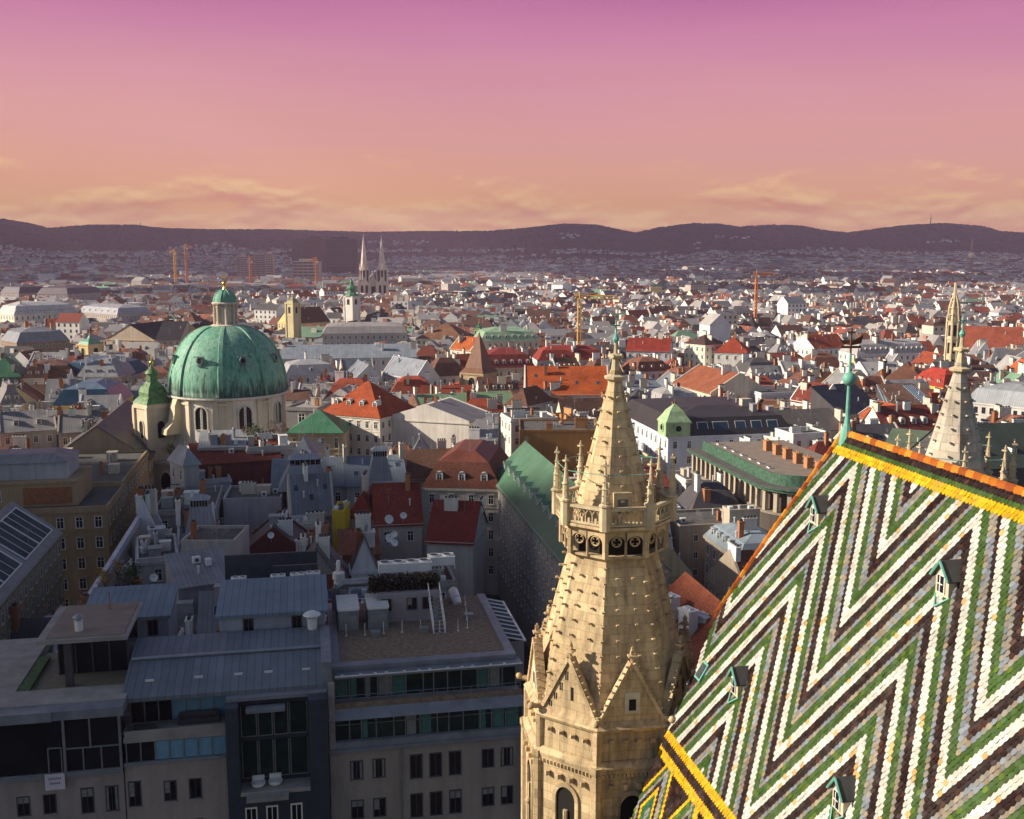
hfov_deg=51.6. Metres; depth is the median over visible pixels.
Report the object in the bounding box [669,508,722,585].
house
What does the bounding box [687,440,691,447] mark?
window
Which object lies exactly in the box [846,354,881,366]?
house
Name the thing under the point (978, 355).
house
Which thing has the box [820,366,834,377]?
house
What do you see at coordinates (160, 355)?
house
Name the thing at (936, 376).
house
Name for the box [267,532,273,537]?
satellite dish
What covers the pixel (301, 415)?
window
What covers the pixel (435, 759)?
window
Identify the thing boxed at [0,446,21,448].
house
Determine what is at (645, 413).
house
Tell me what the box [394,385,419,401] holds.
house
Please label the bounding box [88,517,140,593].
roof parapet
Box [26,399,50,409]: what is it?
house
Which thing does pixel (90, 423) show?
shrub
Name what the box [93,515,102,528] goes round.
window
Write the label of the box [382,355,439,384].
house
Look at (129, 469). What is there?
house
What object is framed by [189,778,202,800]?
window
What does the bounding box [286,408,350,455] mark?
house
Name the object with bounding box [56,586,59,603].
window
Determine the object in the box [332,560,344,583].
exhaust pipe
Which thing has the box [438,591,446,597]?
window
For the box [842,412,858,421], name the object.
house
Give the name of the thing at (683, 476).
house
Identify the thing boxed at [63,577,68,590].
window
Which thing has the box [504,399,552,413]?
house
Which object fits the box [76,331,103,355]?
church tower
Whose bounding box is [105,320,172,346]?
house
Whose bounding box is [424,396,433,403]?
house
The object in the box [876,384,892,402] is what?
house
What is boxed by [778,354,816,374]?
house
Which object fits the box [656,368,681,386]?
house
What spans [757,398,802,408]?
house
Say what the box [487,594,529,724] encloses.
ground
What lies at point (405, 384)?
house
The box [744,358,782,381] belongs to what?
house
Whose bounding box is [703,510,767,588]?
house
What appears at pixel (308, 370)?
house
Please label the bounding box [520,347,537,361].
house
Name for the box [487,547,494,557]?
window
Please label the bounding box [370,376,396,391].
house
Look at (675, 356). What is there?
house
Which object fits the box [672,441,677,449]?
window
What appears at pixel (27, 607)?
window
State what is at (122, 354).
house
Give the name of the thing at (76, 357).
house
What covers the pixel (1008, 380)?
house
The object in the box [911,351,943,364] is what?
house
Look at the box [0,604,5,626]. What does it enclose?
window
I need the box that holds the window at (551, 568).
[550,555,552,570]
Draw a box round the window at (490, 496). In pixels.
[487,494,493,504]
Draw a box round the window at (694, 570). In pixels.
[692,569,697,575]
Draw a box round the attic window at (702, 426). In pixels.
[696,422,707,430]
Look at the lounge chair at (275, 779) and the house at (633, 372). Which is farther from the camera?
the house at (633, 372)
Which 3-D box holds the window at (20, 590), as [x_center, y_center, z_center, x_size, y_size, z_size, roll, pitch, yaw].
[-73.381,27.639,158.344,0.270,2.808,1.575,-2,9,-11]
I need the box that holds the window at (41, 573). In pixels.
[39,560,43,578]
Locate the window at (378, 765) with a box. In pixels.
[372,758,385,779]
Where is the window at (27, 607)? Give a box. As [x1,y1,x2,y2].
[26,601,29,617]
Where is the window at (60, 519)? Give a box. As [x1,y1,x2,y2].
[55,516,64,529]
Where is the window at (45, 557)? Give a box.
[44,554,47,573]
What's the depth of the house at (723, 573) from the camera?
171.25 m
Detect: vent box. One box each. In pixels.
[370,629,379,636]
[419,625,428,632]
[464,612,473,619]
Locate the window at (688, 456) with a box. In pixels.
[686,455,691,463]
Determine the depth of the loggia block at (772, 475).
224.30 m
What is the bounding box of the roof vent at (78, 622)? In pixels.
[72,613,83,631]
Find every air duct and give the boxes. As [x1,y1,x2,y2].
[332,577,371,611]
[449,587,461,604]
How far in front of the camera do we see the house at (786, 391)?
367.92 m
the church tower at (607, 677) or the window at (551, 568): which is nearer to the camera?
the church tower at (607, 677)
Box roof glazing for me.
[0,507,51,587]
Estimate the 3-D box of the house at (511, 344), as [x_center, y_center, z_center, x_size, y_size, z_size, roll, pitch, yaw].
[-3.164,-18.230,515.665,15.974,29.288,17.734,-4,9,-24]
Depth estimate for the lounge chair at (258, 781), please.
89.43 m
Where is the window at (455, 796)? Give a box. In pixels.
[449,789,461,815]
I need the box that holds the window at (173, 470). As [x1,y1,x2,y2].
[171,466,174,477]
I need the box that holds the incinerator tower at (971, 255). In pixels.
[968,239,974,271]
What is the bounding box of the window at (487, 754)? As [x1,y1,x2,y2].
[481,748,494,769]
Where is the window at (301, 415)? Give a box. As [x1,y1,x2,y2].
[297,412,305,422]
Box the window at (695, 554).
[693,551,697,558]
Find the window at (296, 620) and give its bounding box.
[291,615,301,627]
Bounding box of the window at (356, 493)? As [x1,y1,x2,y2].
[354,491,360,502]
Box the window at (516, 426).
[515,424,518,432]
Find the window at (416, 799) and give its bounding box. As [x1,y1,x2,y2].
[410,793,423,818]
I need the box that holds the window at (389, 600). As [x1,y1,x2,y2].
[381,599,391,611]
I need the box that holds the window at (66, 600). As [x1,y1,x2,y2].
[64,598,69,605]
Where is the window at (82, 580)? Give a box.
[78,576,87,589]
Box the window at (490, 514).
[487,512,493,522]
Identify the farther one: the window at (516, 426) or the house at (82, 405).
the house at (82, 405)
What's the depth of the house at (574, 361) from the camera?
460.24 m
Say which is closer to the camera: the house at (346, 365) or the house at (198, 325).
the house at (346, 365)
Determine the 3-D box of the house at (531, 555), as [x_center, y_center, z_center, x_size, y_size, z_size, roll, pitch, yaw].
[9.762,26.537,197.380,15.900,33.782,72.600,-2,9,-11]
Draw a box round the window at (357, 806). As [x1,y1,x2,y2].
[351,799,364,818]
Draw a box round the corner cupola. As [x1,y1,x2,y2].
[657,399,691,436]
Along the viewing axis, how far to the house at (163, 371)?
406.32 m
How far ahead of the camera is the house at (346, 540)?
184.46 m
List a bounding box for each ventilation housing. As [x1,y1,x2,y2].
[336,594,359,631]
[364,593,388,629]
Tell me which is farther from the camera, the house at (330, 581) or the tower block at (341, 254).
the tower block at (341, 254)
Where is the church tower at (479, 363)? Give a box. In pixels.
[459,332,498,388]
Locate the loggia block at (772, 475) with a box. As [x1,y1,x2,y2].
[686,438,822,531]
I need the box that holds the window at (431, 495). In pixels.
[428,493,434,503]
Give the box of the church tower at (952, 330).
[944,282,961,360]
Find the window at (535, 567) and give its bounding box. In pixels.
[534,555,536,569]
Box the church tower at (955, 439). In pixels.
[895,315,1018,484]
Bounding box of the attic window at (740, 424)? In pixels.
[734,420,745,428]
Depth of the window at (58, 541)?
182.99 m
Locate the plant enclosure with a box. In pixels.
[224,550,317,579]
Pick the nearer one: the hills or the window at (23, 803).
the window at (23, 803)
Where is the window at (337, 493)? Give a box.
[334,491,340,501]
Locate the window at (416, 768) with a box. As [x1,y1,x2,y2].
[409,754,422,780]
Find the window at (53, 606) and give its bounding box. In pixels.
[51,592,55,610]
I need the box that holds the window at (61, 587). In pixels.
[60,580,63,597]
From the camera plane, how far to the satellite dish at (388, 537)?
170.84 m
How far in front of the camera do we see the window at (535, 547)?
185.78 m
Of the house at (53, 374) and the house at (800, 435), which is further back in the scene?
the house at (53, 374)
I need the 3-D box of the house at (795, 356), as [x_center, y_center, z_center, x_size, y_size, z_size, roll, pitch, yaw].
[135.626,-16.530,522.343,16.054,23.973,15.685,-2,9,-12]
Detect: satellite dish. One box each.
[149,573,157,580]
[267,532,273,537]
[385,515,392,527]
[385,534,392,546]
[391,539,397,545]
[400,512,406,521]
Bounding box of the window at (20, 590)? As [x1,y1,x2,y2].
[18,584,22,604]
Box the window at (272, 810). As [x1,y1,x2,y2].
[266,805,278,818]
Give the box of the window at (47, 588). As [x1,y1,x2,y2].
[45,576,49,594]
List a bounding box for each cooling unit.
[231,575,246,578]
[270,573,285,576]
[290,571,304,575]
[305,570,319,574]
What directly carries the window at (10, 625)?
in the house at (32, 586)
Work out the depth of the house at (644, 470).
236.55 m
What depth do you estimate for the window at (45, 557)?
173.76 m
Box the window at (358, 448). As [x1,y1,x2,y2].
[356,447,360,454]
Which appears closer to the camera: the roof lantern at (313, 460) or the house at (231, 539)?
the house at (231, 539)
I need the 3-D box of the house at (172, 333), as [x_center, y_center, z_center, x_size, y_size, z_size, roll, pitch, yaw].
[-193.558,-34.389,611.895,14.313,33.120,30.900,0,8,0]
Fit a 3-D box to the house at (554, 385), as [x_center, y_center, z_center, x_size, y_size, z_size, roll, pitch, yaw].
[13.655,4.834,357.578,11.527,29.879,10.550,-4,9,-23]
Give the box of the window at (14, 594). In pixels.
[13,590,16,601]
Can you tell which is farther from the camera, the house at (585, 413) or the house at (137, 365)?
the house at (137, 365)
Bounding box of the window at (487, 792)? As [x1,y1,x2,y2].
[481,787,494,807]
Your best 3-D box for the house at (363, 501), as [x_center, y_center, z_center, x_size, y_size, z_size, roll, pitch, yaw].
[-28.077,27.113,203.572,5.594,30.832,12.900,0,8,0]
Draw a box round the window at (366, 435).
[365,434,368,442]
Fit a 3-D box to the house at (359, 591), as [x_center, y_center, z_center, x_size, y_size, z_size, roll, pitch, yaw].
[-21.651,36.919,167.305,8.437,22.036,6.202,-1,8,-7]
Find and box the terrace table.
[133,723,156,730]
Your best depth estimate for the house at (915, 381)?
376.84 m
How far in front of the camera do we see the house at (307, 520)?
197.07 m
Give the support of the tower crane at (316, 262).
on the ground
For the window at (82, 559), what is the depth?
197.52 m
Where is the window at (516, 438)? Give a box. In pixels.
[514,437,518,445]
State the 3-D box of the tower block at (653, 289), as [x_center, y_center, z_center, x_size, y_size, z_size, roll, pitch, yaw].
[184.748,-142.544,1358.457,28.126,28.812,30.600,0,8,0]
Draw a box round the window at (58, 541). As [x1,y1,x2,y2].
[57,539,60,556]
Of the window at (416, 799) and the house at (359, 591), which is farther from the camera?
the house at (359, 591)
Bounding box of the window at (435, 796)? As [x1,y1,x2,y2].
[429,791,442,817]
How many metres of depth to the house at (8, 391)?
341.81 m
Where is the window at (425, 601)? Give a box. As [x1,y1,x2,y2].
[422,596,432,609]
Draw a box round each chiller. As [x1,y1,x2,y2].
[378,558,431,575]
[427,552,454,568]
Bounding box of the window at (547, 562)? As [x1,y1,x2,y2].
[546,549,548,564]
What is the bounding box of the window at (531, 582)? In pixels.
[530,570,532,584]
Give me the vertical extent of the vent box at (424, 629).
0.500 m
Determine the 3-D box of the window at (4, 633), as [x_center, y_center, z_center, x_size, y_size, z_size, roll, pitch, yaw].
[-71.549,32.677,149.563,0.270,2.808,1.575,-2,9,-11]
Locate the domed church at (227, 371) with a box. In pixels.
[132,273,330,502]
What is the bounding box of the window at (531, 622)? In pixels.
[530,610,532,624]
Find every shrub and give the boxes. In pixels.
[80,417,98,431]
[94,567,117,586]
[110,559,123,576]
[117,561,143,585]
[161,443,174,453]
[241,425,251,435]
[247,423,262,438]
[265,420,278,432]
[274,421,289,433]
[585,421,593,429]
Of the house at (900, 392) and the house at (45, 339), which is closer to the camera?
the house at (900, 392)
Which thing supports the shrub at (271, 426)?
on the domed church at (227, 371)
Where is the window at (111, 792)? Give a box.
[105,785,119,812]
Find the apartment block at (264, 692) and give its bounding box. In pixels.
[122,625,331,818]
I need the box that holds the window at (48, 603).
[47,598,50,614]
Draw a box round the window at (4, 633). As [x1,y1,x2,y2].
[2,630,6,639]
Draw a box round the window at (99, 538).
[94,535,103,548]
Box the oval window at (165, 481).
[159,470,170,489]
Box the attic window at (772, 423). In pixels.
[766,419,777,427]
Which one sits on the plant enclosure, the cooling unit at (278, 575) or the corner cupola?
the cooling unit at (278, 575)
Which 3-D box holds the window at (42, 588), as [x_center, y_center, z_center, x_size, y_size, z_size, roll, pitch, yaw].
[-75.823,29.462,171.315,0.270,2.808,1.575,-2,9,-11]
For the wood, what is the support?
on the hills
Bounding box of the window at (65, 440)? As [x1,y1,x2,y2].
[62,437,67,445]
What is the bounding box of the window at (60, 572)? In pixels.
[59,560,62,577]
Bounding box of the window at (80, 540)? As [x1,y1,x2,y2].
[75,536,84,549]
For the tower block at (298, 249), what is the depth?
2591.35 m
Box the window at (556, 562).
[554,560,557,575]
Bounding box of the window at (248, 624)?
[243,618,253,630]
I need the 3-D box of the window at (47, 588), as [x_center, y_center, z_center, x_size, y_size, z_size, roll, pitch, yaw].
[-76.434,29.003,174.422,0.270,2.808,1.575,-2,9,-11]
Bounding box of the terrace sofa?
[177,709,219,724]
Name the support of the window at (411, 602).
in the office block at (424, 725)
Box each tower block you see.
[236,254,250,276]
[249,253,265,276]
[265,252,274,274]
[291,239,305,269]
[292,259,321,278]
[305,236,325,272]
[326,237,357,272]
[613,293,626,298]
[644,287,665,293]
[957,288,974,289]
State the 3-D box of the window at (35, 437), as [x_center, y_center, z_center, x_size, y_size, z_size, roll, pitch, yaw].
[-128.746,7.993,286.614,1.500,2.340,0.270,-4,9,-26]
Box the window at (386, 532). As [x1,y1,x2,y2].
[383,530,390,542]
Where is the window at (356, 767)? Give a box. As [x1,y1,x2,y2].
[350,760,363,781]
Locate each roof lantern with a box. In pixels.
[184,494,215,536]
[278,453,333,491]
[368,446,392,481]
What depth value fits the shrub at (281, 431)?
246.59 m
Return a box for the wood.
[0,218,1023,264]
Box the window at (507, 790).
[500,785,513,805]
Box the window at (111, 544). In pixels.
[110,531,112,545]
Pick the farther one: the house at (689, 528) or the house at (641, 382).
the house at (641, 382)
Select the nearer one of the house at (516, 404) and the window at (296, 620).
the window at (296, 620)
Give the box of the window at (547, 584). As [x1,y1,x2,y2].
[545,571,548,586]
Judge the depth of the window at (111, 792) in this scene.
87.01 m
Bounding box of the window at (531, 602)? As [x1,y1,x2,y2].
[530,590,532,604]
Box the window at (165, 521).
[161,519,168,527]
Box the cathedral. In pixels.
[631,328,1023,818]
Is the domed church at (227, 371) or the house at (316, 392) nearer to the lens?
the domed church at (227, 371)
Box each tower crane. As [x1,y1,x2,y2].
[170,249,177,282]
[183,244,192,282]
[246,257,253,282]
[307,257,319,284]
[572,292,620,344]
[752,270,776,317]
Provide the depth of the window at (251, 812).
88.53 m
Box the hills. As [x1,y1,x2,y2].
[0,219,1023,264]
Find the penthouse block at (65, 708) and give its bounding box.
[0,602,142,818]
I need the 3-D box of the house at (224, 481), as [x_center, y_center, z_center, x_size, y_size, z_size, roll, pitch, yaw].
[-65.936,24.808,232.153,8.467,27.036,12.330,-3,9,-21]
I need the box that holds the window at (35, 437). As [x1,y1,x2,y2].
[33,435,38,442]
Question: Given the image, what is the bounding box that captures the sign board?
[44,773,64,790]
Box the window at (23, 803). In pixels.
[16,796,31,817]
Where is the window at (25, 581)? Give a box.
[24,577,28,597]
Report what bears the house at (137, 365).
on the ground
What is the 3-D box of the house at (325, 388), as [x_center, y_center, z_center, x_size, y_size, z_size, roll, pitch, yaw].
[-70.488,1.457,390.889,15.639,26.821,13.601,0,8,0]
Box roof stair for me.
[428,582,445,633]
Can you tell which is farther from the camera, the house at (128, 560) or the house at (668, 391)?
the house at (668, 391)
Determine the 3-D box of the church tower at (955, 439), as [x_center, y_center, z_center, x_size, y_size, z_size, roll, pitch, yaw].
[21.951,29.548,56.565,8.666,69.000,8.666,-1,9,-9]
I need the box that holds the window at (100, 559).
[95,555,104,568]
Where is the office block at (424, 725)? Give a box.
[327,575,523,818]
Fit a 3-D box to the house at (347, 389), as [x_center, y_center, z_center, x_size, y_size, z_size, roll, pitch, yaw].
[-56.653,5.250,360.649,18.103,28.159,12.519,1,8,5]
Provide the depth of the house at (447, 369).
449.14 m
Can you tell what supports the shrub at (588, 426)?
on the house at (547, 437)
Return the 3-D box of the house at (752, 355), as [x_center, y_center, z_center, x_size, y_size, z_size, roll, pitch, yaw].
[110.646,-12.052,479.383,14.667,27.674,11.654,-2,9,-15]
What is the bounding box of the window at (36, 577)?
[34,565,38,584]
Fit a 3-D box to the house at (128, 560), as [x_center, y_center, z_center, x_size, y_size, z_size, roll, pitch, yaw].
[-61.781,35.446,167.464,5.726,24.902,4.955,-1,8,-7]
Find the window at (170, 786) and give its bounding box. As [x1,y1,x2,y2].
[163,780,177,802]
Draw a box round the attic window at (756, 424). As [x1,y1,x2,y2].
[750,420,761,428]
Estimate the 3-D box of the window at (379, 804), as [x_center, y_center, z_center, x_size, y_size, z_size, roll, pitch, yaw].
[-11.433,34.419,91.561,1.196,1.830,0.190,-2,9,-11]
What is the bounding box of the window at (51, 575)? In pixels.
[50,570,53,588]
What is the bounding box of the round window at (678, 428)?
[674,424,682,433]
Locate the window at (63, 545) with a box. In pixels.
[60,537,65,550]
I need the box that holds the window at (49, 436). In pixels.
[47,434,52,442]
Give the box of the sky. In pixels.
[0,0,1023,232]
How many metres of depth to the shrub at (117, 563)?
157.83 m
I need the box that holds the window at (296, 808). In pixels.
[291,802,302,818]
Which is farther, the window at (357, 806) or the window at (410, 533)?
the window at (410, 533)
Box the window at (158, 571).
[153,567,162,581]
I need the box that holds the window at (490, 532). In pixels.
[487,529,493,540]
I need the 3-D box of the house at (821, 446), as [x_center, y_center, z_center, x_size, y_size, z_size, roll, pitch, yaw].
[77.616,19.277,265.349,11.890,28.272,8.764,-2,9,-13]
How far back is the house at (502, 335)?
575.82 m
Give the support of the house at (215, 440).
on the ground
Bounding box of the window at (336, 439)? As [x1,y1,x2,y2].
[334,436,337,449]
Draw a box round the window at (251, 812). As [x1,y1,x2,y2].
[245,807,257,818]
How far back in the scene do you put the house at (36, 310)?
845.86 m
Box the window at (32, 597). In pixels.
[31,594,35,614]
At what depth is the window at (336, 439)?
297.89 m
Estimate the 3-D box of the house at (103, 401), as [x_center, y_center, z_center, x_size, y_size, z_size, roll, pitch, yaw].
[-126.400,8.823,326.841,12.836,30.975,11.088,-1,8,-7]
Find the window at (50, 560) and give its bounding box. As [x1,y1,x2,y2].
[49,549,52,567]
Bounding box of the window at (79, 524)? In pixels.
[74,515,83,529]
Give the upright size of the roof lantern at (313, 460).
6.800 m
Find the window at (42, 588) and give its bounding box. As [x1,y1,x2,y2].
[41,582,44,601]
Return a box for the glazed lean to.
[487,598,526,680]
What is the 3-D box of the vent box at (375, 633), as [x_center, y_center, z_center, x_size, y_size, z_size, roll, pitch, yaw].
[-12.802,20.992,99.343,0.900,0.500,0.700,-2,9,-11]
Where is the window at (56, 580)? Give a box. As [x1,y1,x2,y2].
[54,565,57,583]
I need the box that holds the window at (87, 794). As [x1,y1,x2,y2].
[80,787,95,815]
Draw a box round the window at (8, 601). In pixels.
[7,597,10,619]
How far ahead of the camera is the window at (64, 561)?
196.92 m
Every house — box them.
[0,282,43,297]
[0,299,77,322]
[0,321,69,355]
[0,347,22,364]
[0,353,27,386]
[0,379,26,410]
[0,400,57,447]
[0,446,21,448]
[0,484,126,605]
[0,501,64,639]
[3,402,24,410]
[10,602,52,652]
[11,434,30,448]
[15,379,44,405]
[22,352,75,384]
[26,347,68,367]
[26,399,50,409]
[32,384,45,393]
[37,283,101,299]
[44,362,73,383]
[44,372,86,408]
[45,315,56,328]
[51,375,133,409]
[53,592,89,652]
[56,401,86,446]
[57,402,110,447]
[63,399,155,487]
[68,447,148,529]
[69,347,99,361]
[69,353,147,384]
[76,355,135,386]
[78,302,151,322]
[78,388,122,410]
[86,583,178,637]
[88,345,131,357]
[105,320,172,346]
[108,555,136,585]
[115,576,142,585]
[119,345,153,360]
[123,381,164,400]
[130,377,146,390]
[134,360,168,384]
[134,485,162,534]
[135,525,178,584]
[136,526,176,575]
[142,354,155,366]
[153,348,169,366]
[155,321,190,346]
[158,373,169,397]
[158,478,224,533]
[162,359,171,367]
[163,537,225,613]
[167,436,201,486]
[174,493,215,551]
[176,599,197,634]
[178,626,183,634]
[180,519,249,554]
[188,438,281,484]
[190,321,211,332]
[197,426,246,450]
[197,583,220,633]
[199,465,231,496]
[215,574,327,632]
[223,479,285,539]
[245,431,293,457]
[249,505,307,553]
[271,442,346,514]
[277,306,330,329]
[282,341,416,375]
[284,351,334,388]
[285,379,313,403]
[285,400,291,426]
[286,396,331,430]
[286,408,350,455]
[286,461,333,546]
[288,384,319,396]
[289,510,324,533]
[291,428,319,454]
[295,514,350,594]
[297,518,347,589]
[298,377,334,399]
[317,368,334,382]
[317,565,343,602]
[322,317,407,344]
[322,369,367,400]
[323,381,414,455]
[323,383,356,400]
[325,599,362,624]
[330,356,338,370]
[332,498,351,552]
[333,527,380,564]
[339,354,373,377]
[342,440,405,507]
[347,510,380,586]
[347,587,372,602]
[348,359,382,381]
[350,469,372,527]
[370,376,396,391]
[370,381,389,391]
[371,472,423,575]
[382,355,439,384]
[382,388,401,398]
[385,441,412,454]
[389,438,456,557]
[390,372,429,393]
[391,395,489,448]
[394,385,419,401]
[394,565,457,597]
[407,385,513,408]
[407,433,429,449]
[415,319,473,346]
[416,351,444,362]
[421,426,508,594]
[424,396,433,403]
[424,484,488,597]
[430,351,462,384]
[430,380,473,393]
[435,353,459,364]
[444,349,469,368]
[449,335,489,353]
[466,390,503,445]
[474,324,539,348]
[475,370,520,394]
[475,412,498,444]
[487,344,534,375]
[489,341,522,349]
[496,438,671,651]
[500,407,557,456]
[501,374,523,389]
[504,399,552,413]
[505,385,553,407]
[519,412,596,476]
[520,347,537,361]
[524,358,610,397]
[531,380,571,413]
[532,338,601,365]
[548,352,580,365]
[553,406,597,421]
[555,391,605,419]
[569,473,576,482]
[577,410,591,416]
[585,351,624,374]
[588,355,623,372]
[599,346,621,365]
[622,352,668,380]
[622,373,661,392]
[625,361,639,374]
[626,331,672,362]
[627,387,648,399]
[627,391,789,478]
[629,370,642,374]
[639,451,652,463]
[641,377,697,398]
[641,457,668,493]
[643,467,655,485]
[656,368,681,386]
[657,533,692,587]
[661,360,692,375]
[665,353,686,366]
[667,571,729,666]
[668,360,680,368]
[668,592,681,620]
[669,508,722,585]
[670,467,691,497]
[671,364,767,402]
[673,349,683,362]
[677,470,740,509]
[677,605,699,636]
[684,330,724,367]
[698,611,709,622]
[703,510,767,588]
[706,540,755,603]
[711,363,739,371]
[713,331,751,366]
[714,366,739,372]
[716,384,735,399]
[722,496,759,526]
[732,435,761,441]
[735,351,780,374]
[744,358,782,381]
[746,340,760,353]
[746,352,765,358]
[746,372,774,385]
[751,382,797,402]
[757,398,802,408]
[762,400,790,409]
[762,431,774,440]
[764,399,842,437]
[768,337,791,352]
[771,351,803,360]
[775,418,824,448]
[776,368,824,384]
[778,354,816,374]
[781,379,799,385]
[782,365,799,377]
[790,375,835,408]
[791,332,844,358]
[803,347,839,367]
[806,421,823,429]
[807,431,835,455]
[810,383,870,414]
[816,363,836,368]
[820,361,847,371]
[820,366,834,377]
[822,361,861,383]
[833,414,898,441]
[838,333,926,362]
[839,331,856,340]
[839,417,862,430]
[841,375,885,398]
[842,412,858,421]
[845,363,867,376]
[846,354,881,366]
[855,358,904,376]
[858,398,895,422]
[860,400,934,430]
[874,360,890,378]
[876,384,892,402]
[877,383,922,404]
[884,359,921,379]
[885,376,930,388]
[886,347,901,360]
[886,428,928,448]
[903,384,928,402]
[907,337,934,351]
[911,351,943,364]
[911,422,1023,486]
[915,363,929,369]
[916,359,973,392]
[918,381,946,400]
[923,392,942,422]
[929,357,972,376]
[934,347,943,354]
[963,326,1022,353]
[965,354,982,364]
[967,361,998,371]
[967,376,983,381]
[968,339,989,355]
[970,381,985,390]
[971,377,1023,421]
[972,366,1004,380]
[975,353,982,358]
[976,371,997,387]
[977,420,990,422]
[982,347,1010,364]
[985,403,1011,422]
[996,355,1022,370]
[996,365,1023,382]
[1001,415,1023,422]
[1002,378,1020,382]
[1006,343,1023,356]
[1010,358,1023,372]
[1015,344,1023,349]
[1017,361,1023,374]
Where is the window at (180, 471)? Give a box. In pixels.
[178,469,181,480]
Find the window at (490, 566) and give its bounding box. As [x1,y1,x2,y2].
[487,564,494,574]
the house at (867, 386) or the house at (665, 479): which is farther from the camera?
the house at (867, 386)
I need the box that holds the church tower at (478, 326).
[474,322,481,334]
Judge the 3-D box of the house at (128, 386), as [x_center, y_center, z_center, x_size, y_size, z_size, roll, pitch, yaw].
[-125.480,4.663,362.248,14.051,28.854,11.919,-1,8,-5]
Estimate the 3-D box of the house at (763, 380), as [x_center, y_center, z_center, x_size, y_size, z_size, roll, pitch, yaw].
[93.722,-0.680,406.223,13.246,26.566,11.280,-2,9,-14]
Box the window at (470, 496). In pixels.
[467,494,473,500]
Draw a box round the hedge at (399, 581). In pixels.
[368,570,439,593]
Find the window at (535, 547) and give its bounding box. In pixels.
[534,535,536,549]
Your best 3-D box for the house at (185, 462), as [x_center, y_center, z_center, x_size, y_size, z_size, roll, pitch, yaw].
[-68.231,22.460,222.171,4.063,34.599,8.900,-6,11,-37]
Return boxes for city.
[0,232,1023,366]
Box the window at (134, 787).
[128,780,142,808]
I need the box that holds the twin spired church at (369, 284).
[358,235,388,295]
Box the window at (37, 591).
[36,588,39,607]
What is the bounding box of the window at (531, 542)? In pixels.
[530,530,532,544]
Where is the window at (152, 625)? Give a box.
[147,620,158,635]
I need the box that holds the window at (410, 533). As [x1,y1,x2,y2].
[406,529,414,541]
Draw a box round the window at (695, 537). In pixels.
[693,534,697,541]
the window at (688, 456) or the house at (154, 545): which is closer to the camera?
the house at (154, 545)
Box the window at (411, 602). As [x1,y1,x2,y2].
[406,597,417,610]
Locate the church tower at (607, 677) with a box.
[516,320,693,818]
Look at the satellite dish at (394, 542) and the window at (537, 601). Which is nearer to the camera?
the satellite dish at (394, 542)
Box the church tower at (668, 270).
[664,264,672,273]
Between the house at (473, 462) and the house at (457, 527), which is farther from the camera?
the house at (473, 462)
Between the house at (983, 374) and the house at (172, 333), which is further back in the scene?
the house at (172, 333)
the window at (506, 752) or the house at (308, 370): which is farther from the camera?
the house at (308, 370)
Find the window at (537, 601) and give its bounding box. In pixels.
[537,601,539,616]
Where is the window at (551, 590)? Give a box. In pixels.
[550,576,552,592]
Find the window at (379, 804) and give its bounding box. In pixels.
[373,797,386,818]
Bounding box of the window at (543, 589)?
[541,586,544,601]
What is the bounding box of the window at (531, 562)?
[530,550,532,564]
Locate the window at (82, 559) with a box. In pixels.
[76,556,86,569]
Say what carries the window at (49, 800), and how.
in the penthouse block at (65, 708)
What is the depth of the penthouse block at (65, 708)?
86.66 m
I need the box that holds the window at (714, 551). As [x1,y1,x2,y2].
[713,548,715,560]
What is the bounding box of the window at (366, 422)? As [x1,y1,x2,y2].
[365,421,368,428]
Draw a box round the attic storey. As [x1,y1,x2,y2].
[0,447,92,507]
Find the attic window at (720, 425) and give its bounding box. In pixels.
[712,421,728,429]
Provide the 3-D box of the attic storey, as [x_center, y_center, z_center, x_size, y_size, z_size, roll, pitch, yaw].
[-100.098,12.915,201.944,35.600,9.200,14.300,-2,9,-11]
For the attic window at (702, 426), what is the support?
attached to the house at (645, 413)
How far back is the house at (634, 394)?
376.52 m
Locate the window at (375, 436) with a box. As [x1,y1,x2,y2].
[373,435,377,442]
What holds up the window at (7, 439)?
in the house at (37, 428)
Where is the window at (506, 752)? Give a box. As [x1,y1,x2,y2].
[500,746,513,767]
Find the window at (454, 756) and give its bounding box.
[448,750,461,776]
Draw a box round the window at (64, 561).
[62,557,67,570]
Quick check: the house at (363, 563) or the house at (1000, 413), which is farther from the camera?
the house at (1000, 413)
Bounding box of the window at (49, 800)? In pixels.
[43,794,57,815]
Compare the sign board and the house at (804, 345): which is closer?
the sign board
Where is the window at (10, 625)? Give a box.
[8,623,11,638]
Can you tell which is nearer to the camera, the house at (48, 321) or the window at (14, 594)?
the window at (14, 594)
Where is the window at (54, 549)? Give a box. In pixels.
[53,544,56,561]
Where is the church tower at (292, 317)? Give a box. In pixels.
[285,293,301,337]
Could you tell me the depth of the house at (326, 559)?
163.42 m
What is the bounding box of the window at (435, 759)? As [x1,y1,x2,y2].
[429,752,442,778]
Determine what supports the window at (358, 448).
in the house at (366, 410)
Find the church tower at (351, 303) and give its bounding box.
[343,277,360,321]
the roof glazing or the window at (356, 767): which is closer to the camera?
the window at (356, 767)
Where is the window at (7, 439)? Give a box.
[4,436,10,445]
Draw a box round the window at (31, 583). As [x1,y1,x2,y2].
[29,571,33,591]
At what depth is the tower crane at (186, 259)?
1881.32 m
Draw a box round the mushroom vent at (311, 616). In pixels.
[303,610,320,629]
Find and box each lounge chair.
[251,774,265,787]
[268,772,282,785]
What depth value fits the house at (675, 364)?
468.38 m

